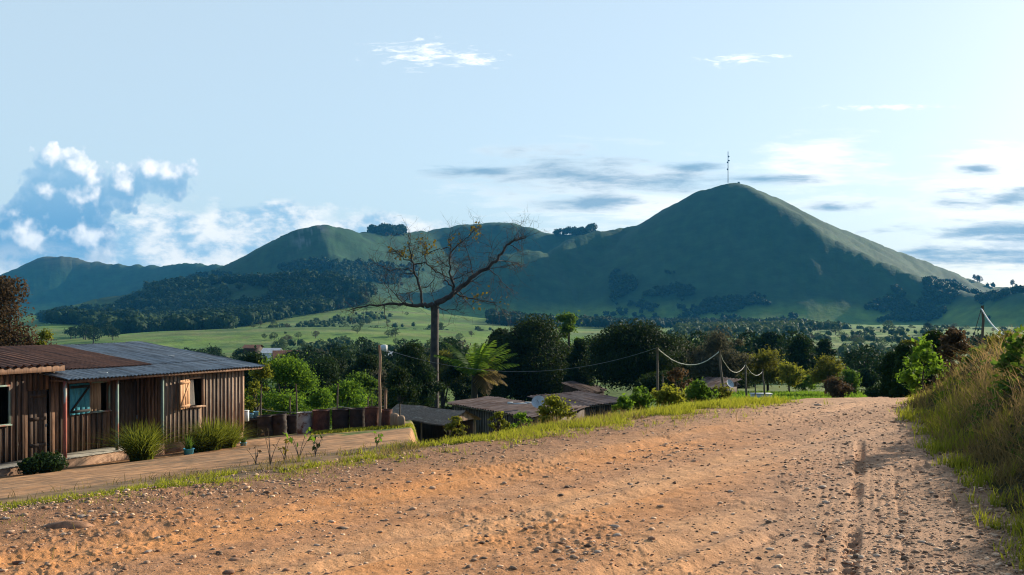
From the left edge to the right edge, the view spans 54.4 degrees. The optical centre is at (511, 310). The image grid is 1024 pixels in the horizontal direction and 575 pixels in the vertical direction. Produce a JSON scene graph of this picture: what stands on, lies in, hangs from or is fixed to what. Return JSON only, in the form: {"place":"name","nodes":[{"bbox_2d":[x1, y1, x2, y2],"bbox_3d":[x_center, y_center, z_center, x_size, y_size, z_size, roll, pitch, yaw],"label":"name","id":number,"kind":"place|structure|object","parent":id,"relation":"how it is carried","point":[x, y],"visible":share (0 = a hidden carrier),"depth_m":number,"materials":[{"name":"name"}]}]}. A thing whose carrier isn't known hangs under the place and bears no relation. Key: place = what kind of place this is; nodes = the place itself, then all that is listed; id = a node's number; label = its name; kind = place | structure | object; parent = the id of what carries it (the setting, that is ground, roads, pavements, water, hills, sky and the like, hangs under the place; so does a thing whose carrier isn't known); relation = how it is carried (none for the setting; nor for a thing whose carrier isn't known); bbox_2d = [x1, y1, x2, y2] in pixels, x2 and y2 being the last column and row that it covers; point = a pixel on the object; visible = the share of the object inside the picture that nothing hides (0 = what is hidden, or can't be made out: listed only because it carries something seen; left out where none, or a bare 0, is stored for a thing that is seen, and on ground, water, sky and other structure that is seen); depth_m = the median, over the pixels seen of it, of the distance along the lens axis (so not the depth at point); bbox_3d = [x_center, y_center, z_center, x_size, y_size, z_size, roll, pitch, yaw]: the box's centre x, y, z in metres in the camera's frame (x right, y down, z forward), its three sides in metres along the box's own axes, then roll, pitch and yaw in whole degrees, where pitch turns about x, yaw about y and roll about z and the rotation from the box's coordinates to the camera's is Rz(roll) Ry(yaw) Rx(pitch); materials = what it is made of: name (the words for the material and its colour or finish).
{"place":"outdoors","nodes":[
{"label":"outdoors","id":0,"kind":"place"},
{"bbox_2d":[308,423,416,440],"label":"yard grass","id":1,"kind":"structure","parent":0,"point":[342,430],"depth_m":39.99,"materials":[{"name":"plant"}]},
{"bbox_2d":[0,394,832,528],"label":"verge grass","id":2,"kind":"structure","parent":0,"point":[738,402],"depth_m":13.41,"materials":[{"name":"plant"}]},
{"bbox_2d":[0,397,1023,574],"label":"dirt road","id":3,"kind":"structure","parent":0,"point":[461,536],"depth_m":8.56,"materials":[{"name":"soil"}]},
{"bbox_2d":[0,183,1023,574],"bbox_3d":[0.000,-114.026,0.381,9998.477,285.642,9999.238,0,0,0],"label":"ground","id":4,"kind":"structure","parent":0,"point":[734,239],"depth_m":1679.61,"materials":[{"name":"plant"}]},
{"bbox_2d":[0,275,56,346],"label":"tree","id":5,"kind":"object","parent":4,"relation":"on","point":[9,290],"visible":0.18,"depth_m":46.82,"materials":[{"name":"brown plant"}]},
{"bbox_2d":[20,450,68,473],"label":"bush","id":6,"kind":"object","parent":4,"relation":"on","point":[42,462],"visible":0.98,"depth_m":27.92,"materials":[{"name":"green plant"}]},
{"bbox_2d":[44,521,94,528],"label":"earth ridge","id":7,"kind":"structure","parent":4,"relation":"on","point":[69,524],"depth_m":7.89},
{"bbox_2d":[0,341,264,476],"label":"timber house","id":8,"kind":"structure","parent":4,"relation":"on","point":[64,399],"depth_m":33.01,"materials":[{"name":"wood"}]},
{"bbox_2d":[28,390,46,456],"bbox_3d":[-14.408,3.460,30.268,0.082,2.040,0.624,0,0,28],"label":"door","id":9,"kind":"structure","parent":8,"relation":"in","point":[37,400],"depth_m":30.26,"materials":[{"name":"brown wood"}]},
{"bbox_2d":[88,381,111,413],"bbox_3d":[-13.509,2.803,32.315,0.490,1.005,0.860,0,0,27],"label":"window","id":10,"kind":"structure","parent":8,"relation":"in","point":[96,386],"depth_m":32.22,"materials":[{"name":"green paint"}]},
{"bbox_2d":[119,381,137,442],"bbox_3d":[-12.832,3.435,33.185,0.065,2.070,0.840,0,0,28],"label":"door","id":11,"kind":"structure","parent":8,"relation":"in","point":[127,390],"depth_m":33.20,"materials":[{"name":"brown wood"}]},
{"bbox_2d":[188,377,205,407],"bbox_3d":[-11.222,2.878,34.983,0.490,1.055,0.780,0,0,27],"label":"window","id":12,"kind":"structure","parent":8,"relation":"in","point":[192,380],"depth_m":34.90,"materials":[{"name":"white wood"}]},
{"bbox_2d":[72,418,207,461],"bbox_3d":[-12.318,4.003,30.653,6.324,1.386,4.726,0,0,-12],"label":"grass clump","id":13,"kind":"object","parent":4,"relation":"on","point":[137,446],"visible":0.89,"depth_m":30.65,"materials":[{"name":"plant"}]},
{"bbox_2d":[34,268,377,335],"bbox_3d":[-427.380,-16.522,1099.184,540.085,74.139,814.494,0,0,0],"label":"forest","id":14,"kind":"object","parent":4,"relation":"on","point":[326,291],"visible":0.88,"depth_m":1142.56,"materials":[{"name":"plant"}]},
{"bbox_2d":[165,428,246,452],"bbox_3d":[-10.667,4.284,33.165,4.132,0.942,3.188,0,0,0],"label":"grass clump","id":15,"kind":"object","parent":4,"relation":"on","point":[201,446],"visible":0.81,"depth_m":33.05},
{"bbox_2d":[167,415,261,450],"bbox_3d":[-10.249,4.125,33.701,4.916,1.266,4.839,0,0,0],"label":"grass clump","id":16,"kind":"object","parent":4,"relation":"on","point":[223,437],"visible":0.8,"depth_m":33.41,"materials":[{"name":"plant"}]},
{"bbox_2d":[190,416,283,447],"bbox_3d":[-9.504,4.220,34.493,3.916,1.124,5.083,0,0,0],"label":"grass clump","id":17,"kind":"object","parent":4,"relation":"on","point":[233,443],"visible":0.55,"depth_m":34.26,"materials":[{"name":"plant"}]},
{"bbox_2d":[243,352,274,437],"bbox_3d":[-14.441,5.055,55.929,2.418,5.440,2.209,0,0,-30],"label":"bush","id":18,"kind":"object","parent":4,"relation":"on","point":[254,358],"visible":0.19,"depth_m":55.62,"materials":[{"name":"green plant"}]},
{"bbox_2d":[244,361,274,415],"bbox_3d":[-12.289,4.449,47.987,1.672,4.158,1.700,0,0,43],"label":"tree","id":19,"kind":"object","parent":4,"relation":"on","point":[251,405],"visible":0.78,"depth_m":47.86,"materials":[{"name":"green plant"}]},
{"bbox_2d":[256,415,272,436],"bbox_3d":[-10.463,4.931,42.189,0.676,0.928,0.678,-4,2,-32],"label":"oil drum","id":20,"kind":"object","parent":4,"relation":"on","point":[264,422],"visible":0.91,"depth_m":41.92,"materials":[{"name":"metal"}]},
{"bbox_2d":[270,413,287,435],"bbox_3d":[-9.913,4.897,42.397,0.684,0.928,0.692,-5,0,-4],"label":"oil drum","id":21,"kind":"object","parent":4,"relation":"on","point":[279,423],"visible":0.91,"depth_m":42.12,"materials":[{"name":"metal"}]},
{"bbox_2d":[244,349,325,414],"bbox_3d":[-11.959,4.458,51.975,4.500,5.010,4.613,0,0,0],"label":"tree","id":22,"kind":"object","parent":4,"relation":"on","point":[289,369],"visible":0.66,"depth_m":51.87,"materials":[{"name":"green plant"}]},
{"bbox_2d":[286,414,296,433],"bbox_3d":[-9.473,4.933,42.900,0.672,0.858,0.672,0,0,14],"label":"oil drum","id":23,"kind":"object","parent":4,"relation":"on","point":[292,423],"visible":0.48,"depth_m":42.60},
{"bbox_2d":[280,343,316,367],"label":"valley tree","id":24,"kind":"object","parent":4,"relation":"on","point":[301,355],"visible":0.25,"depth_m":150.84,"materials":[{"name":"green plant"}]},
{"bbox_2d":[296,411,311,433],"bbox_3d":[-8.722,4.746,41.800,0.651,0.928,0.651,0,0,-16],"label":"oil drum","id":25,"kind":"object","parent":4,"relation":"on","point":[304,421],"visible":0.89,"depth_m":41.53,"materials":[{"name":"metal"}]},
{"bbox_2d":[186,256,424,284],"bbox_3d":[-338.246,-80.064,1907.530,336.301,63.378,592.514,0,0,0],"label":"forest","id":26,"kind":"object","parent":4,"relation":"on","point":[299,264],"visible":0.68,"depth_m":1729.56,"materials":[{"name":"plant"}]},
{"bbox_2d":[286,357,343,415],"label":"tree","id":27,"kind":"object","parent":4,"relation":"on","point":[326,369],"visible":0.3,"depth_m":76.99,"materials":[{"name":"green plant"}]},
{"bbox_2d":[312,409,329,431],"bbox_3d":[-8.022,4.668,41.800,0.756,0.958,0.756,0,0,20],"label":"oil drum","id":28,"kind":"object","parent":4,"relation":"on","point":[320,419],"visible":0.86,"depth_m":41.50,"materials":[{"name":"metal"}]},
{"bbox_2d":[304,385,343,427],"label":"bush","id":29,"kind":"object","parent":4,"relation":"on","point":[321,397],"visible":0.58,"depth_m":46.75,"materials":[{"name":"green plant"}]},
{"bbox_2d":[309,354,348,380],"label":"tree","id":30,"kind":"object","parent":4,"relation":"on","point":[343,366],"visible":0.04,"depth_m":99.64,"materials":[{"name":"green plant"}]},
{"bbox_2d":[321,345,356,368],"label":"valley tree","id":31,"kind":"object","parent":4,"relation":"on","point":[341,355],"visible":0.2,"depth_m":140.25,"materials":[{"name":"green plant"}]},
{"bbox_2d":[331,408,348,428],"bbox_3d":[-7.200,4.614,41.800,0.756,0.938,0.756,0,0,35],"label":"oil drum","id":32,"kind":"object","parent":4,"relation":"on","point":[340,418],"visible":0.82,"depth_m":41.50,"materials":[{"name":"metal"}]},
{"bbox_2d":[324,375,371,419],"bbox_3d":[-8.462,4.759,50.087,3.192,3.006,3.070,0,0,0],"label":"bush","id":33,"kind":"object","parent":4,"relation":"on","point":[349,396],"visible":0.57,"depth_m":49.85,"materials":[{"name":"green plant"}]},
{"bbox_2d":[334,369,378,406],"bbox_3d":[-9.565,5.664,61.990,3.751,4.239,2.837,0,0,43],"label":"tree","id":34,"kind":"object","parent":4,"relation":"on","point":[369,383],"visible":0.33,"depth_m":61.50,"materials":[{"name":"green plant"}]},
{"bbox_2d":[349,408,364,427],"bbox_3d":[-6.475,4.575,41.800,0.735,0.908,0.735,0,0,-16],"label":"oil drum","id":35,"kind":"object","parent":4,"relation":"on","point":[356,417],"visible":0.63,"depth_m":41.49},
{"bbox_2d":[344,353,386,407],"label":"tree","id":36,"kind":"object","parent":4,"relation":"on","point":[369,363],"visible":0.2,"depth_m":83.47,"materials":[{"name":"green plant"}]},
{"bbox_2d":[364,406,378,426],"bbox_3d":[-5.795,4.488,41.396,0.711,0.928,0.733,0,0,-22],"label":"oil drum","id":37,"kind":"object","parent":4,"relation":"on","point":[371,413],"visible":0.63,"depth_m":41.10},
{"bbox_2d":[365,368,388,408],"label":"tree","id":38,"kind":"object","parent":4,"relation":"on","point":[383,374],"visible":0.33,"depth_m":73.54,"materials":[{"name":"green plant"}]},
{"bbox_2d":[378,345,381,425],"bbox_3d":[-5.390,3.279,40.605,0.128,3.704,0.136,0,0,-22],"label":"pole","id":39,"kind":"object","parent":4,"relation":"on","point":[379,387],"visible":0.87,"depth_m":40.56,"materials":[{"name":"brown wood"}]},
{"bbox_2d":[266,311,494,353],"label":"scrub","id":40,"kind":"object","parent":4,"relation":"on","point":[338,340],"visible":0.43,"depth_m":791.60,"materials":[{"name":"plant"}]},
{"bbox_2d":[367,222,407,235],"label":"forest","id":41,"kind":"object","parent":4,"relation":"on","point":[389,228],"visible":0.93,"depth_m":2090.85,"materials":[{"name":"plant"}]},
{"bbox_2d":[0,407,790,562],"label":"verge straw","id":42,"kind":"object","parent":4,"relation":"on","point":[394,447],"visible":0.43,"depth_m":11.71,"materials":[{"name":"green plant"}]},
{"bbox_2d":[381,365,421,408],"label":"bush","id":43,"kind":"object","parent":4,"relation":"on","point":[397,380],"visible":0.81,"depth_m":59.74,"materials":[{"name":"green plant"}]},
{"bbox_2d":[383,342,445,406],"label":"tree","id":44,"kind":"object","parent":4,"relation":"on","point":[423,372],"visible":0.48,"depth_m":65.43,"materials":[{"name":"green plant"}]},
{"bbox_2d":[392,404,480,444],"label":"open shed","id":45,"kind":"structure","parent":4,"relation":"on","point":[429,423],"depth_m":48.95,"materials":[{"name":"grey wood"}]},
{"bbox_2d":[331,209,546,407],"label":"bare tree","id":46,"kind":"object","parent":4,"relation":"on","point":[434,343],"visible":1,"depth_m":74.81,"materials":[{"name":"brown plant"}]},
{"bbox_2d":[427,348,466,408],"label":"bush","id":47,"kind":"object","parent":4,"relation":"on","point":[442,368],"visible":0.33,"depth_m":87.63,"materials":[{"name":"green plant"}]},
{"bbox_2d":[439,339,470,386],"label":"valley tree","id":48,"kind":"object","parent":4,"relation":"on","point":[457,347],"visible":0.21,"depth_m":146.73,"materials":[{"name":"green plant"}]},
{"bbox_2d":[445,415,467,438],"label":"weed bush","id":49,"kind":"object","parent":4,"relation":"on","point":[455,421],"visible":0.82,"depth_m":14.33,"materials":[{"name":"green plant"}]},
{"bbox_2d":[441,356,478,409],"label":"bush","id":50,"kind":"object","parent":4,"relation":"on","point":[460,391],"visible":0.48,"depth_m":81.50,"materials":[{"name":"green plant"}]},
{"bbox_2d":[434,340,518,398],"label":"palm tree","id":51,"kind":"object","parent":4,"relation":"on","point":[481,362],"visible":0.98,"depth_m":71.77,"materials":[{"name":"green plant"}]},
{"bbox_2d":[0,403,979,574],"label":"earth clods","id":52,"kind":"object","parent":4,"relation":"on","point":[230,571],"visible":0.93,"depth_m":7.46,"materials":[{"name":"soil"}]},
{"bbox_2d":[476,328,510,396],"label":"tree","id":53,"kind":"object","parent":4,"relation":"on","point":[499,331],"visible":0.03,"depth_m":97.43,"materials":[{"name":"green plant"}]},
{"bbox_2d":[487,411,509,433],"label":"weed bush","id":54,"kind":"object","parent":4,"relation":"on","point":[500,423],"visible":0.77,"depth_m":15.18,"materials":[{"name":"green plant"}]},
{"bbox_2d":[447,396,577,435],"bbox_3d":[-0.198,6.757,58.574,3.000,2.686,9.979,0,0,-31],"label":"cabin","id":55,"kind":"object","parent":4,"relation":"on","point":[484,408],"visible":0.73,"depth_m":58.72,"materials":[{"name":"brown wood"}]},
{"bbox_2d":[481,313,572,401],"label":"mango tree","id":56,"kind":"object","parent":4,"relation":"on","point":[529,336],"visible":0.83,"depth_m":90.27,"materials":[{"name":"green plant"}]},
{"bbox_2d":[536,394,576,423],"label":"weed bush","id":57,"kind":"object","parent":4,"relation":"on","point":[559,406],"visible":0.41,"depth_m":17.37,"materials":[{"name":"green plant"}]},
{"bbox_2d":[553,310,589,377],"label":"tree","id":58,"kind":"object","parent":4,"relation":"on","point":[568,321],"visible":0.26,"depth_m":95.64,"materials":[{"name":"green plant"}]},
{"bbox_2d":[406,395,736,437],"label":"roadside dry grass","id":59,"kind":"structure","parent":4,"relation":"on","point":[633,413],"depth_m":15.91,"materials":[{"name":"plant"}]},
{"bbox_2d":[527,390,617,417],"bbox_3d":[4.449,6.997,65.086,4.100,3.006,5.913,0,0,41],"label":"cabin","id":60,"kind":"object","parent":4,"relation":"on","point":[595,403],"visible":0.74,"depth_m":64.61,"materials":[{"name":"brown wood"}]},
{"bbox_2d":[552,223,597,235],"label":"forest","id":61,"kind":"object","parent":4,"relation":"on","point":[582,230],"visible":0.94,"depth_m":2247.66,"materials":[{"name":"plant"}]},
{"bbox_2d":[563,338,595,390],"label":"tree","id":62,"kind":"object","parent":4,"relation":"on","point":[573,356],"visible":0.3,"depth_m":87.49,"materials":[{"name":"green plant"}]},
{"bbox_2d":[562,381,607,394],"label":"cabin","id":63,"kind":"object","parent":4,"relation":"on","point":[570,386],"visible":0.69,"depth_m":85.61,"materials":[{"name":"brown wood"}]},
{"bbox_2d":[611,393,635,414],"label":"weed bush","id":64,"kind":"object","parent":4,"relation":"on","point":[627,402],"visible":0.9,"depth_m":18.97,"materials":[{"name":"green plant"}]},
{"bbox_2d":[575,318,692,394],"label":"mango tree","id":65,"kind":"object","parent":4,"relation":"on","point":[622,341],"visible":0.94,"depth_m":82.39,"materials":[{"name":"green plant"}]},
{"bbox_2d":[626,385,656,409],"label":"weed bush","id":66,"kind":"object","parent":4,"relation":"on","point":[640,397],"visible":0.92,"depth_m":19.88,"materials":[{"name":"green plant"}]},
{"bbox_2d":[485,303,807,330],"bbox_3d":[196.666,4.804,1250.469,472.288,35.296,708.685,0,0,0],"label":"forest","id":67,"kind":"object","parent":4,"relation":"on","point":[596,319],"visible":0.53,"depth_m":1131.32,"materials":[{"name":"plant"}]},
{"bbox_2d":[635,370,693,393],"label":"tree","id":68,"kind":"object","parent":4,"relation":"on","point":[648,380],"visible":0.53,"depth_m":69.03,"materials":[{"name":"green plant"}]},
{"bbox_2d":[650,382,686,406],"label":"weed bush","id":69,"kind":"object","parent":4,"relation":"on","point":[670,395],"visible":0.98,"depth_m":20.81,"materials":[{"name":"green plant"}]},
{"bbox_2d":[663,367,693,401],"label":"weed bush","id":70,"kind":"object","parent":4,"relation":"on","point":[676,372],"visible":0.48,"depth_m":25.94,"materials":[{"name":"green plant"}]},
{"bbox_2d":[608,268,770,311],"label":"forest","id":71,"kind":"object","parent":4,"relation":"on","point":[732,303],"visible":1,"depth_m":1620.18,"materials":[{"name":"plant"}]},
{"bbox_2d":[678,330,708,348],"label":"valley tree","id":72,"kind":"object","parent":4,"relation":"on","point":[695,340],"visible":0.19,"depth_m":149.76,"materials":[{"name":"green plant"}]},
{"bbox_2d":[684,377,718,402],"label":"weed bush","id":73,"kind":"object","parent":4,"relation":"on","point":[698,389],"visible":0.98,"depth_m":22.85,"materials":[{"name":"green plant"}]},
{"bbox_2d":[681,325,757,379],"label":"tree","id":74,"kind":"object","parent":4,"relation":"on","point":[716,342],"visible":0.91,"depth_m":79.17,"materials":[{"name":"green plant"}]},
{"bbox_2d":[701,377,741,392],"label":"hut","id":75,"kind":"object","parent":4,"relation":"on","point":[711,382],"visible":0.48,"depth_m":75.51,"materials":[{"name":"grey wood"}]},
{"bbox_2d":[709,382,733,399],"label":"weed bush","id":76,"kind":"object","parent":4,"relation":"on","point":[721,389],"visible":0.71,"depth_m":24.96,"materials":[{"name":"green plant"}]},
{"bbox_2d":[629,390,866,405],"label":"lawn","id":77,"kind":"structure","parent":4,"relation":"on","point":[806,394],"depth_m":67.98,"materials":[{"name":"green grass"}]},
{"bbox_2d":[732,329,770,355],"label":"valley tree","id":78,"kind":"object","parent":4,"relation":"on","point":[750,344],"visible":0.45,"depth_m":147.82,"materials":[{"name":"green plant"}]},
{"bbox_2d":[672,319,850,335],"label":"forest","id":79,"kind":"object","parent":4,"relation":"on","point":[810,325],"visible":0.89,"depth_m":793.59,"materials":[{"name":"plant"}]},
{"bbox_2d":[736,344,788,390],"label":"tree","id":80,"kind":"object","parent":4,"relation":"on","point":[767,361],"visible":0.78,"depth_m":81.85,"materials":[{"name":"green plant"}]},
{"bbox_2d":[752,331,785,360],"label":"tree","id":81,"kind":"object","parent":4,"relation":"on","point":[770,337],"visible":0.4,"depth_m":149.12,"materials":[{"name":"green plant"}]},
{"bbox_2d":[775,359,805,391],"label":"tree","id":82,"kind":"object","parent":4,"relation":"on","point":[794,373],"visible":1,"depth_m":75.56,"materials":[{"name":"green plant"}]},
{"bbox_2d":[773,330,817,363],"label":"valley tree","id":83,"kind":"object","parent":4,"relation":"on","point":[782,343],"visible":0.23,"depth_m":131.75,"materials":[{"name":"green plant"}]},
{"bbox_2d":[783,333,818,370],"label":"tree","id":84,"kind":"object","parent":4,"relation":"on","point":[800,352],"visible":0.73,"depth_m":111.17,"materials":[{"name":"green plant"}]},
{"bbox_2d":[791,370,823,391],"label":"bush","id":85,"kind":"object","parent":4,"relation":"on","point":[804,384],"visible":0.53,"depth_m":79.22,"materials":[{"name":"green plant"}]},
{"bbox_2d":[812,338,836,367],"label":"tree","id":86,"kind":"object","parent":4,"relation":"on","point":[823,346],"visible":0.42,"depth_m":119.36,"materials":[{"name":"green plant"}]},
{"bbox_2d":[801,353,849,394],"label":"tree","id":87,"kind":"object","parent":4,"relation":"on","point":[828,368],"visible":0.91,"depth_m":69.42,"materials":[{"name":"green plant"}]},
{"bbox_2d":[821,373,856,397],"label":"bush","id":88,"kind":"object","parent":4,"relation":"on","point":[836,388],"visible":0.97,"depth_m":57.71,"materials":[{"name":"brown plant"}]},
{"bbox_2d":[666,323,1022,360],"bbox_3d":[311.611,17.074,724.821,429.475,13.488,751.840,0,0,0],"label":"scrub","id":89,"kind":"object","parent":4,"relation":"on","point":[894,332],"visible":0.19,"depth_m":661.71,"materials":[{"name":"plant"}]},
{"bbox_2d":[838,366,862,394],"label":"bush","id":90,"kind":"object","parent":4,"relation":"on","point":[851,376],"visible":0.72,"depth_m":67.55,"materials":[{"name":"green plant"}]},
{"bbox_2d":[850,343,883,370],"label":"valley tree","id":91,"kind":"object","parent":4,"relation":"on","point":[875,360],"visible":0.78,"depth_m":106.09,"materials":[{"name":"green plant"}]},
{"bbox_2d":[857,368,879,387],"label":"bush","id":92,"kind":"object","parent":4,"relation":"on","point":[870,378],"visible":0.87,"depth_m":89.45,"materials":[{"name":"green plant"}]},
{"bbox_2d":[876,351,895,397],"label":"bush","id":93,"kind":"object","parent":4,"relation":"on","point":[886,367],"visible":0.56,"depth_m":41.77,"materials":[{"name":"green plant"}]},
{"bbox_2d":[889,343,915,397],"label":"bush","id":94,"kind":"object","parent":4,"relation":"on","point":[898,390],"visible":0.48,"depth_m":35.82,"materials":[{"name":"green plant"}]},
{"bbox_2d":[894,334,949,394],"bbox_3d":[9.849,1.537,23.952,1.288,1.971,1.458,0,0,0],"label":"bush","id":95,"kind":"object","parent":4,"relation":"on","point":[915,374],"visible":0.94,"depth_m":23.86,"materials":[{"name":"green plant"}]},
{"bbox_2d":[906,329,955,394],"bbox_3d":[12.608,1.931,29.997,1.623,2.704,1.475,0,0,-27],"label":"tree","id":96,"kind":"object","parent":4,"relation":"on","point":[933,336],"visible":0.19,"depth_m":29.72,"materials":[{"name":"green plant"}]},
{"bbox_2d":[864,275,1023,320],"bbox_3d":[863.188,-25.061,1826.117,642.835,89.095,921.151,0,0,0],"label":"forest","id":97,"kind":"object","parent":4,"relation":"on","point":[915,312],"visible":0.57,"depth_m":1542.72,"materials":[{"name":"plant"}]},
{"bbox_2d":[928,326,973,387],"bbox_3d":[12.423,1.731,28.019,1.322,2.559,1.362,0,0,0],"label":"bush","id":98,"kind":"object","parent":4,"relation":"on","point":[951,339],"visible":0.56,"depth_m":27.88,"materials":[{"name":"brown plant"}]},
{"bbox_2d":[898,344,1023,538],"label":"dry grass","id":99,"kind":"structure","parent":4,"relation":"on","point":[979,452],"depth_m":12.01,"materials":[{"name":"plant"}]},
{"bbox_2d":[913,336,1023,513],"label":"bank weeds","id":100,"kind":"object","parent":4,"relation":"on","point":[1016,504],"visible":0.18,"depth_m":13.03,"materials":[{"name":"green plant"}]},
{"bbox_2d":[922,324,1023,461],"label":"straw grass","id":101,"kind":"structure","parent":4,"relation":"on","point":[991,380],"depth_m":15.18,"materials":[{"name":"plant"}]},
{"bbox_2d":[931,324,1023,460],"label":"bank leaves","id":102,"kind":"object","parent":4,"relation":"on","point":[990,400],"visible":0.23,"depth_m":13.74,"materials":[{"name":"plant"}]},
{"bbox_2d":[976,330,1023,359],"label":"bush","id":103,"kind":"object","parent":4,"relation":"on","point":[1000,337],"visible":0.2,"depth_m":20.06,"materials":[{"name":"green plant"}]},
{"bbox_2d":[989,326,1023,399],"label":"bush","id":104,"kind":"object","parent":4,"relation":"on","point":[1015,348],"visible":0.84,"depth_m":14.01,"materials":[{"name":"green plant"}]},
{"bbox_2d":[0,0,1023,286],"label":"sky","id":105,"kind":"structure","parent":0,"point":[160,133],"materials":[{"name":"blue"}]},
{"bbox_2d":[886,366,1023,574],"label":"green grass","id":106,"kind":"structure","parent":0,"point":[952,462],"depth_m":11.92,"materials":[{"name":"plant"}]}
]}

